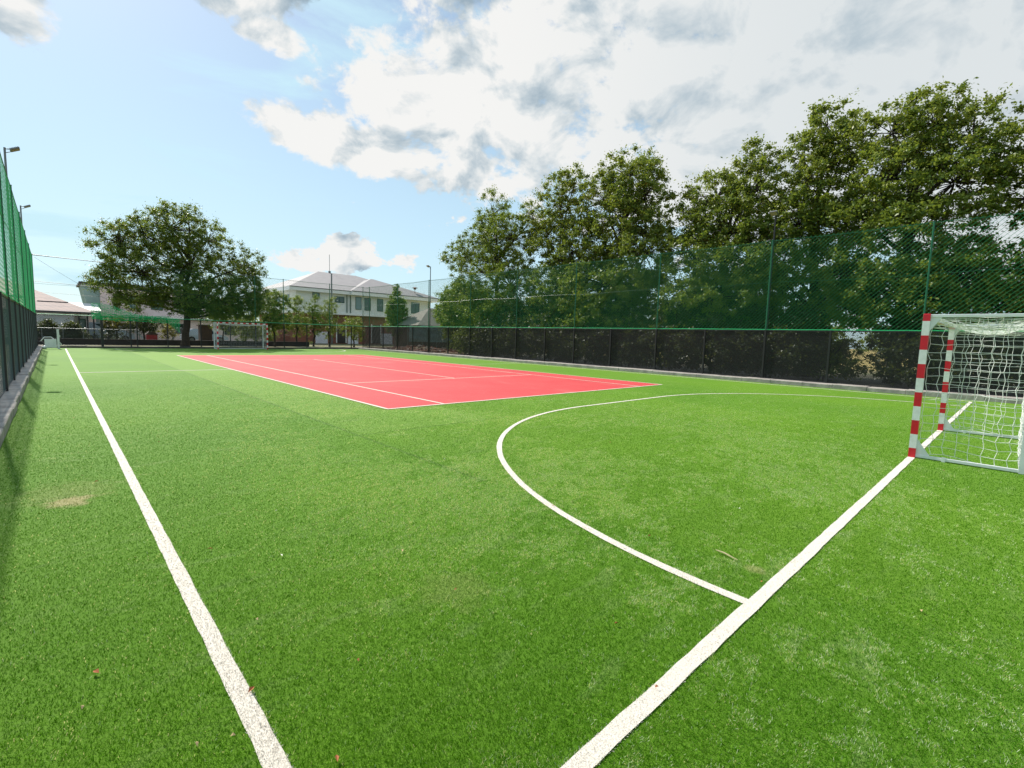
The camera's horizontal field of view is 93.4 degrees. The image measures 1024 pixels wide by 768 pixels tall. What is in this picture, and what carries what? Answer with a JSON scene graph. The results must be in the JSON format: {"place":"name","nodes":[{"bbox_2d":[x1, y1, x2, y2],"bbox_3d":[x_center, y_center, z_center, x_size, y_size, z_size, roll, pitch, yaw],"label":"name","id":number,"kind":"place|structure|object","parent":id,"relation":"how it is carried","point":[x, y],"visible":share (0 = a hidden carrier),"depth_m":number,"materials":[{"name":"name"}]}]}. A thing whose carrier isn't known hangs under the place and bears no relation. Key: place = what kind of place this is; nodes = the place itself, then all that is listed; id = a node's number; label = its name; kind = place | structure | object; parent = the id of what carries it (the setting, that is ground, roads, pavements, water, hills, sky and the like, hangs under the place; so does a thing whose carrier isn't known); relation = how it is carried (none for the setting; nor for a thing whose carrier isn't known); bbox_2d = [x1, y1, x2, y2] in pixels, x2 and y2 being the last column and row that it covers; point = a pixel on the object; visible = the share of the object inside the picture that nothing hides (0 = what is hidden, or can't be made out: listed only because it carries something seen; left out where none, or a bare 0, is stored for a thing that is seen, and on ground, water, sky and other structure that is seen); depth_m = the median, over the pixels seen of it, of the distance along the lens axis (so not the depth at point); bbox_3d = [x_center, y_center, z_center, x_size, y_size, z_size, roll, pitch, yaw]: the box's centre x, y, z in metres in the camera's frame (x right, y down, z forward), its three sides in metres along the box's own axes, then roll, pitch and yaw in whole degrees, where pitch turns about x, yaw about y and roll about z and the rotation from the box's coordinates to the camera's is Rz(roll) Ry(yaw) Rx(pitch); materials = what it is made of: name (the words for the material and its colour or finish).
{"place":"outdoors","nodes":[
{"label":"outdoors","id":0,"kind":"place"},
{"bbox_2d":[0,277,94,338],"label":"white house","id":1,"kind":"structure","parent":0,"point":[45,303],"depth_m":40.53,"materials":[{"name":"brown tile"}]},
{"bbox_2d":[80,319,85,328],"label":"window","id":2,"kind":"structure","parent":1,"relation":"in","point":[81,320],"depth_m":42.72,"materials":[{"name":"grey"}]},
{"bbox_2d":[125,328,145,339],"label":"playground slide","id":3,"kind":"object","parent":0,"point":[129,333],"visible":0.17,"depth_m":43.54,"materials":[{"name":"grey plastic"}]},
{"bbox_2d":[196,325,211,340],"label":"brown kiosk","id":4,"kind":"object","parent":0,"point":[205,333],"visible":0.54,"depth_m":47.09,"materials":[{"name":"brown wood"}]},
{"bbox_2d":[151,317,270,340],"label":"market building","id":5,"kind":"structure","parent":0,"point":[192,326],"depth_m":55.62,"materials":[{"name":"white"}]},
{"bbox_2d":[169,324,182,333],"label":"window","id":6,"kind":"structure","parent":5,"relation":"in","point":[180,325],"depth_m":54.58,"materials":[{"name":"grey glass"}]},
{"bbox_2d":[224,326,236,334],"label":"window","id":7,"kind":"structure","parent":5,"relation":"in","point":[224,326],"depth_m":57.95,"materials":[{"name":"grey glass"}]},
{"bbox_2d":[256,255,438,343],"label":"school building","id":8,"kind":"structure","parent":0,"point":[316,279],"depth_m":66.12,"materials":[{"name":"white paint"}]},
{"bbox_2d":[335,296,343,302],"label":"window","id":9,"kind":"structure","parent":8,"relation":"in","point":[341,300],"depth_m":64.13,"materials":[{"name":"grey glass"}]},
{"bbox_2d":[336,324,346,342],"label":"door","id":10,"kind":"structure","parent":8,"relation":"in","point":[341,339],"depth_m":65.65,"materials":[{"name":"grey"}]},
{"bbox_2d":[355,297,361,309],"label":"window","id":11,"kind":"structure","parent":8,"relation":"in","point":[358,300],"depth_m":66.02,"materials":[{"name":"grey"}]},
{"bbox_2d":[364,298,370,310],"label":"window","id":12,"kind":"structure","parent":8,"relation":"in","point":[365,303],"depth_m":66.91,"materials":[{"name":"grey"}]},
{"bbox_2d":[371,324,380,342],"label":"door","id":13,"kind":"structure","parent":8,"relation":"in","point":[371,324],"depth_m":68.98,"materials":[{"name":"grey"}]},
{"bbox_2d":[377,299,382,311],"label":"window","id":14,"kind":"structure","parent":8,"relation":"in","point":[378,303],"depth_m":68.21,"materials":[{"name":"grey glass"}]},
{"bbox_2d":[411,302,419,313],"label":"window","id":15,"kind":"structure","parent":8,"relation":"in","point":[416,305],"depth_m":72.13,"materials":[{"name":"grey glass"}]},
{"bbox_2d":[0,348,1023,767],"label":"turf","id":16,"kind":"structure","parent":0,"point":[108,364],"depth_m":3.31,"materials":[{"name":"green plastic"}]},
{"bbox_2d":[41,329,61,348],"bbox_3d":[-28.403,-2.770,29.759,0.950,1.220,0.145,-4,8,-43],"label":"tipped bench","id":17,"kind":"object","parent":16,"relation":"on","point":[51,343],"visible":0.97,"depth_m":29.82,"materials":[{"name":"white paint"}]},
{"bbox_2d":[213,322,267,349],"bbox_3d":[-21.187,-3.749,37.794,3.540,2.040,1.160,-4,8,-43],"label":"handball goal","id":18,"kind":"object","parent":16,"relation":"on","point":[229,323],"visible":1,"depth_m":37.80,"materials":[{"name":"white paint"}]},
{"bbox_2d":[178,355,659,408],"bbox_3d":[-6.579,-0.782,22.107,10.970,0.001,23.350,-4,8,-43],"label":"red court","id":19,"kind":"object","parent":16,"relation":"on","point":[462,386],"visible":1,"depth_m":17.13,"materials":[{"name":"red rubber"}]},
{"bbox_2d":[177,355,662,408],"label":"court lines","id":20,"kind":"object","parent":19,"relation":"on","point":[404,380],"visible":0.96,"depth_m":15.14,"materials":[{"name":"white paint"}]},
{"bbox_2d":[73,390,921,761],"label":"fallen leaves","id":21,"kind":"object","parent":16,"relation":"on","point":[257,618],"visible":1,"depth_m":2.14,"materials":[{"name":"brown plant"}]},
{"bbox_2d":[65,349,971,767],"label":"pitch lines","id":22,"kind":"object","parent":16,"relation":"on","point":[685,667],"visible":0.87,"depth_m":2.65,"materials":[{"name":"white paint"}]},
{"bbox_2d":[716,550,737,559],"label":"twig","id":23,"kind":"object","parent":16,"relation":"on","point":[726,554],"visible":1,"depth_m":3.51,"materials":[{"name":"beige wood"}]},
{"bbox_2d":[908,313,1023,474],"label":"handball goal","id":24,"kind":"object","parent":16,"relation":"on","point":[929,323],"visible":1,"depth_m":6.78,"materials":[{"name":"white paint"}]},
{"bbox_2d":[0,0,1023,348],"label":"sky","id":25,"kind":"structure","parent":0,"point":[366,135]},
{"bbox_2d":[17,343,1023,407],"bbox_3d":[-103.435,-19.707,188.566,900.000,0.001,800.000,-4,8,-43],"label":"ground","id":26,"kind":"structure","parent":0,"point":[321,345],"depth_m":29.60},
{"bbox_2d":[0,345,42,447],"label":"kerb","id":27,"kind":"structure","parent":26,"relation":"on","point":[10,399],"depth_m":9.59,"materials":[{"name":"concrete"}]},
{"bbox_2d":[3,146,19,299],"bbox_3d":[-15.445,-3.895,15.127,0.372,6.832,0.300,-4,8,-43],"label":"floodlight","id":28,"kind":"object","parent":27,"relation":"on","point":[14,149],"visible":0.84,"depth_m":14.78,"materials":[{"name":"grey metal"}]},
{"bbox_2d":[0,153,37,397],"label":"sports fence","id":29,"kind":"object","parent":27,"relation":"on","point":[18,346],"visible":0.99,"depth_m":13.77,"materials":[{"name":"green metal"}]},
{"bbox_2d":[20,205,30,301],"bbox_3d":[-22.307,-4.795,22.346,0.372,6.832,0.300,-4,8,-43],"label":"floodlight","id":30,"kind":"object","parent":27,"relation":"on","point":[26,206],"visible":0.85,"depth_m":21.97,"materials":[{"name":"grey metal"}]},
{"bbox_2d":[37,317,63,337],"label":"garden shrub","id":31,"kind":"object","parent":26,"relation":"on","point":[54,326],"visible":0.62,"depth_m":37.00,"materials":[{"name":"green plant"}]},
{"bbox_2d":[48,302,100,321],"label":"garage building","id":32,"kind":"structure","parent":26,"relation":"on","point":[88,306],"depth_m":50.36,"materials":[{"name":"white"}]},
{"bbox_2d":[59,318,94,338],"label":"garden shrub","id":33,"kind":"object","parent":26,"relation":"on","point":[76,325],"visible":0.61,"depth_m":37.99,"materials":[{"name":"green plant"}]},
{"bbox_2d":[93,315,123,338],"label":"conifer shrub","id":34,"kind":"object","parent":26,"relation":"on","point":[108,331],"visible":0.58,"depth_m":42.33,"materials":[{"name":"green plant"}]},
{"bbox_2d":[89,322,134,338],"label":"parked car","id":35,"kind":"object","parent":26,"relation":"on","point":[97,326],"visible":0.26,"depth_m":44.01,"materials":[{"name":"grey metal"}]},
{"bbox_2d":[103,316,134,338],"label":"autumn tree","id":36,"kind":"object","parent":26,"relation":"on","point":[116,323],"visible":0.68,"depth_m":42.24,"materials":[{"name":"green plant"}]},
{"bbox_2d":[76,281,204,339],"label":"green building","id":37,"kind":"structure","parent":26,"relation":"on","point":[90,298],"depth_m":54.26,"materials":[{"name":"grey"}]},
{"bbox_2d":[123,317,164,339],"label":"garden tree","id":38,"kind":"object","parent":26,"relation":"on","point":[151,327],"visible":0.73,"depth_m":42.66,"materials":[{"name":"green plant"}]},
{"bbox_2d":[145,331,157,339],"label":"playhouse","id":39,"kind":"object","parent":26,"relation":"on","point":[147,336],"visible":0.64,"depth_m":45.12,"materials":[{"name":"red"}]},
{"bbox_2d":[6,338,308,346],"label":"garden wall","id":40,"kind":"structure","parent":26,"relation":"on","point":[146,342],"depth_m":40.72,"materials":[{"name":"grey concrete"}]},
{"bbox_2d":[6,327,139,339],"bbox_3d":[-33.942,-3.834,36.507,9.240,0.795,0.040,-4,8,-43],"label":"wire fence","id":41,"kind":"object","parent":40,"relation":"on","point":[121,333],"visible":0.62,"depth_m":37.16,"materials":[{"name":"grey metal"}]},
{"bbox_2d":[156,323,179,339],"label":"autumn bush","id":42,"kind":"object","parent":26,"relation":"on","point":[169,330],"visible":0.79,"depth_m":45.96,"materials":[{"name":"green plant"}]},
{"bbox_2d":[75,197,276,346],"bbox_3d":[-26.082,-8.977,39.062,13.770,12.112,7.578,-4,8,-43],"label":"tree","id":43,"kind":"object","parent":26,"relation":"on","point":[171,236],"visible":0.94,"depth_m":37.61,"materials":[{"name":"green plant"}]},
{"bbox_2d":[180,329,227,340],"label":"parked car","id":44,"kind":"object","parent":26,"relation":"on","point":[193,336],"visible":0.38,"depth_m":50.91,"materials":[{"name":"white metal"}]},
{"bbox_2d":[57,346,357,348],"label":"kerb","id":45,"kind":"structure","parent":26,"relation":"on","point":[195,347],"depth_m":36.36,"materials":[{"name":"concrete"}]},
{"bbox_2d":[32,254,363,347],"bbox_3d":[-22.170,-5.800,38.280,22.284,5.770,0.140,-4,8,-43],"label":"sports fence","id":46,"kind":"object","parent":45,"relation":"on","point":[167,333],"visible":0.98,"depth_m":37.94,"materials":[{"name":"green metal"}]},
{"bbox_2d":[91,303,179,332],"bbox_3d":[-26.403,-4.631,34.072,5.004,1.887,0.483,-4,8,-43],"label":"fallen net","id":47,"kind":"object","parent":46,"relation":"hanging from","point":[164,319],"visible":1,"depth_m":33.68,"materials":[{"name":"green"}]},
{"bbox_2d":[204,315,237,340],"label":"garden tree","id":48,"kind":"object","parent":26,"relation":"on","point":[221,326],"visible":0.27,"depth_m":45.50,"materials":[{"name":"green plant"}]},
{"bbox_2d":[220,314,264,340],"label":"young tree","id":49,"kind":"object","parent":26,"relation":"on","point":[242,337],"visible":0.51,"depth_m":46.16,"materials":[{"name":"green plant"}]},
{"bbox_2d":[249,320,278,340],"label":"garden tree","id":50,"kind":"object","parent":26,"relation":"on","point":[270,338],"visible":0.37,"depth_m":48.55,"materials":[{"name":"green plant"}]},
{"bbox_2d":[253,289,298,345],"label":"young tree","id":51,"kind":"object","parent":26,"relation":"on","point":[277,317],"visible":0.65,"depth_m":45.36,"materials":[{"name":"green plant"}]},
{"bbox_2d":[282,294,313,341],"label":"young tree","id":52,"kind":"object","parent":26,"relation":"on","point":[296,327],"visible":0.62,"depth_m":48.81,"materials":[{"name":"green plant"}]},
{"bbox_2d":[300,294,324,345],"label":"young tree","id":53,"kind":"object","parent":26,"relation":"on","point":[309,319],"visible":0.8,"depth_m":50.37,"materials":[{"name":"green plant"}]},
{"bbox_2d":[316,296,342,346],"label":"young tree","id":54,"kind":"object","parent":26,"relation":"on","point":[332,330],"visible":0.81,"depth_m":51.01,"materials":[{"name":"green plant"}]},
{"bbox_2d":[331,274,332,343],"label":"utility pole","id":55,"kind":"object","parent":26,"relation":"on","point":[332,306],"visible":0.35,"depth_m":61.34,"materials":[{"name":"grey metal"}]},
{"bbox_2d":[338,315,364,346],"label":"young tree","id":56,"kind":"object","parent":26,"relation":"on","point":[355,329],"visible":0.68,"depth_m":52.37,"materials":[{"name":"green plant"}]},
{"bbox_2d":[382,284,410,345],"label":"hornbeam tree","id":57,"kind":"object","parent":26,"relation":"on","point":[400,308],"visible":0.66,"depth_m":56.00,"materials":[{"name":"green plant"}]},
{"bbox_2d":[394,308,462,348],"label":"hut","id":58,"kind":"object","parent":26,"relation":"on","point":[416,319],"visible":0.17,"depth_m":55.50,"materials":[{"name":"white"}]},
{"bbox_2d":[407,324,451,344],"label":"tarpaulin screen","id":59,"kind":"object","parent":26,"relation":"on","point":[425,334],"visible":0.2,"depth_m":51.49,"materials":[{"name":"grey"}]},
{"bbox_2d":[430,287,479,339],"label":"hedge tree","id":60,"kind":"object","parent":26,"relation":"on","point":[438,321],"visible":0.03,"depth_m":49.00,"materials":[{"name":"green plant"}]},
{"bbox_2d":[433,280,479,352],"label":"hedge tree","id":61,"kind":"object","parent":26,"relation":"on","point":[458,292],"visible":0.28,"depth_m":42.33,"materials":[{"name":"green plant"}]},
{"bbox_2d":[449,318,494,355],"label":"shrub","id":62,"kind":"object","parent":26,"relation":"on","point":[464,339],"visible":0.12,"depth_m":37.91,"materials":[{"name":"green plant"}]},
{"bbox_2d":[434,184,550,355],"bbox_3d":[-1.806,-9.121,39.336,7.306,13.760,11.844,-4,8,-43],"label":"robinia tree","id":63,"kind":"object","parent":26,"relation":"on","point":[488,245],"visible":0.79,"depth_m":37.83,"materials":[{"name":"green plant"}]},
{"bbox_2d":[462,301,526,356],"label":"shrub","id":64,"kind":"object","parent":26,"relation":"on","point":[477,326],"visible":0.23,"depth_m":35.78,"materials":[{"name":"green plant"}]},
{"bbox_2d":[492,297,556,359],"bbox_3d":[1.566,-4.027,34.835,5.588,4.687,6.559,3,6,9],"label":"shrub","id":65,"kind":"object","parent":26,"relation":"on","point":[521,319],"visible":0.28,"depth_m":33.66,"materials":[{"name":"green plant"}]},
{"bbox_2d":[205,313,878,352],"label":"woodland","id":66,"kind":"object","parent":26,"relation":"on","point":[762,334],"depth_m":103.34,"materials":[{"name":"green plant"}]},
{"bbox_2d":[523,300,587,361],"bbox_3d":[3.672,-3.755,32.802,6.287,4.660,5.688,-4,8,-43],"label":"shrub","id":67,"kind":"object","parent":26,"relation":"on","point":[545,316],"visible":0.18,"depth_m":31.55,"materials":[{"name":"green plant"}]},
{"bbox_2d":[515,162,605,360],"bbox_3d":[3.508,-8.536,34.234,6.028,13.888,7.920,-1,6,-25],"label":"broadleaf tree","id":68,"kind":"object","parent":26,"relation":"on","point":[565,222],"visible":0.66,"depth_m":33.22,"materials":[{"name":"green plant"}]},
{"bbox_2d":[554,299,634,365],"bbox_3d":[5.431,-3.418,30.814,5.933,4.695,6.274,1,6,-3],"label":"shrub","id":69,"kind":"object","parent":26,"relation":"on","point":[588,323],"visible":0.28,"depth_m":29.53,"materials":[{"name":"green plant"}]},
{"bbox_2d":[550,143,686,363],"bbox_3d":[6.661,-8.052,30.713,8.189,13.787,7.430,3,6,13],"label":"broadleaf tree","id":70,"kind":"object","parent":26,"relation":"on","point":[631,231],"visible":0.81,"depth_m":29.56,"materials":[{"name":"green plant"}]},
{"bbox_2d":[593,300,673,368],"bbox_3d":[7.540,-3.142,28.949,6.163,4.587,5.523,-4,8,-43],"label":"shrub","id":71,"kind":"object","parent":26,"relation":"on","point":[635,337],"visible":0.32,"depth_m":27.86,"materials":[{"name":"green plant"}]},
{"bbox_2d":[632,298,728,370],"bbox_3d":[9.553,-2.744,26.769,6.439,4.582,5.717,-4,8,-43],"label":"shrub","id":72,"kind":"object","parent":26,"relation":"on","point":[672,322],"visible":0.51,"depth_m":25.65,"materials":[{"name":"green plant"}]},
{"bbox_2d":[356,347,1023,403],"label":"kerb","id":73,"kind":"structure","parent":26,"relation":"on","point":[931,393],"depth_m":19.95,"materials":[{"name":"concrete"}]},
{"bbox_2d":[426,265,430,352],"bbox_3d":[-6.564,-5.847,37.939,0.372,6.836,0.300,-4,8,-43],"label":"floodlight","id":74,"kind":"object","parent":73,"relation":"on","point":[430,295],"visible":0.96,"depth_m":37.88,"materials":[{"name":"black metal"}]},
{"bbox_2d":[364,212,1023,396],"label":"sports fence","id":75,"kind":"object","parent":73,"relation":"on","point":[627,362],"visible":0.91,"depth_m":20.84,"materials":[{"name":"green metal"}]},
{"bbox_2d":[763,210,778,376],"bbox_3d":[10.561,-3.601,19.920,0.372,6.836,0.300,-4,8,-43],"label":"floodlight","id":76,"kind":"object","parent":73,"relation":"on","point":[775,213],"visible":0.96,"depth_m":19.82,"materials":[{"name":"black metal"}]},
{"bbox_2d":[651,131,800,371],"bbox_3d":[11.465,-6.929,26.262,7.558,12.689,8.132,-4,8,-43],"label":"broadleaf tree","id":77,"kind":"object","parent":26,"relation":"on","point":[720,230],"visible":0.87,"depth_m":25.22,"materials":[{"name":"green plant"}]},
{"bbox_2d":[678,297,787,374],"bbox_3d":[11.207,-2.398,25.233,5.386,4.358,5.902,3,6,15],"label":"shrub","id":78,"kind":"object","parent":26,"relation":"on","point":[719,325],"visible":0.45,"depth_m":23.98,"materials":[{"name":"green plant"}]},
{"bbox_2d":[721,298,835,379],"bbox_3d":[13.201,-2.217,23.790,6.417,4.069,5.201,-4,8,-43],"label":"shrub","id":79,"kind":"object","parent":26,"relation":"on","point":[803,316],"visible":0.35,"depth_m":22.53,"materials":[{"name":"green plant"}]},
{"bbox_2d":[731,88,901,376],"bbox_3d":[14.922,-7.240,23.876,6.150,13.969,7.288,-4,8,-43],"label":"broadleaf tree","id":80,"kind":"object","parent":26,"relation":"on","point":[810,211],"visible":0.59,"depth_m":23.21,"materials":[{"name":"green plant"}]},
{"bbox_2d":[792,323,848,341],"bbox_3d":[25.776,-3.761,41.101,5.414,4.359,4.258,4,6,27],"label":"field tree","id":81,"kind":"object","parent":26,"relation":"on","point":[836,332],"visible":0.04,"depth_m":39.43,"materials":[{"name":"green plant"}]},
{"bbox_2d":[799,334,871,382],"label":"shrub","id":82,"kind":"object","parent":26,"relation":"on","point":[840,360],"visible":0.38,"depth_m":21.78,"materials":[{"name":"green plant"}]},
{"bbox_2d":[805,76,1023,383],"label":"broadleaf tree","id":83,"kind":"object","parent":26,"relation":"on","point":[917,206],"visible":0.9,"depth_m":19.72,"materials":[{"name":"green plant"}]},
{"bbox_2d":[856,310,1012,391],"bbox_3d":[17.049,-1.364,19.492,6.009,3.642,5.105,-4,8,-43],"label":"shrub","id":84,"kind":"object","parent":26,"relation":"on","point":[909,322],"visible":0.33,"depth_m":18.93,"materials":[{"name":"green plant"}]},
{"bbox_2d":[940,312,1023,394],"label":"shrub","id":85,"kind":"object","parent":26,"relation":"on","point":[1002,364],"visible":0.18,"depth_m":17.46,"materials":[{"name":"green plant"}]},
{"bbox_2d":[942,116,1023,339],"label":"broadleaf tree","id":86,"kind":"object","parent":26,"relation":"on","point":[998,207],"visible":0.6,"depth_m":17.79,"materials":[{"name":"green plant"}]},
{"bbox_2d":[1005,322,1023,393],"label":"shrub","id":87,"kind":"object","parent":26,"relation":"on","point":[1016,340],"visible":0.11,"depth_m":17.42,"materials":[{"name":"green plant"}]},
{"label":"terrain","id":88,"kind":"structure","parent":0,"visible":0},
{"bbox_2d":[370,345,455,351],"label":"earth rubble","id":89,"kind":"object","parent":88,"relation":"on","point":[421,349],"visible":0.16,"depth_m":47.35,"materials":[{"name":"brown soil"}]}
]}

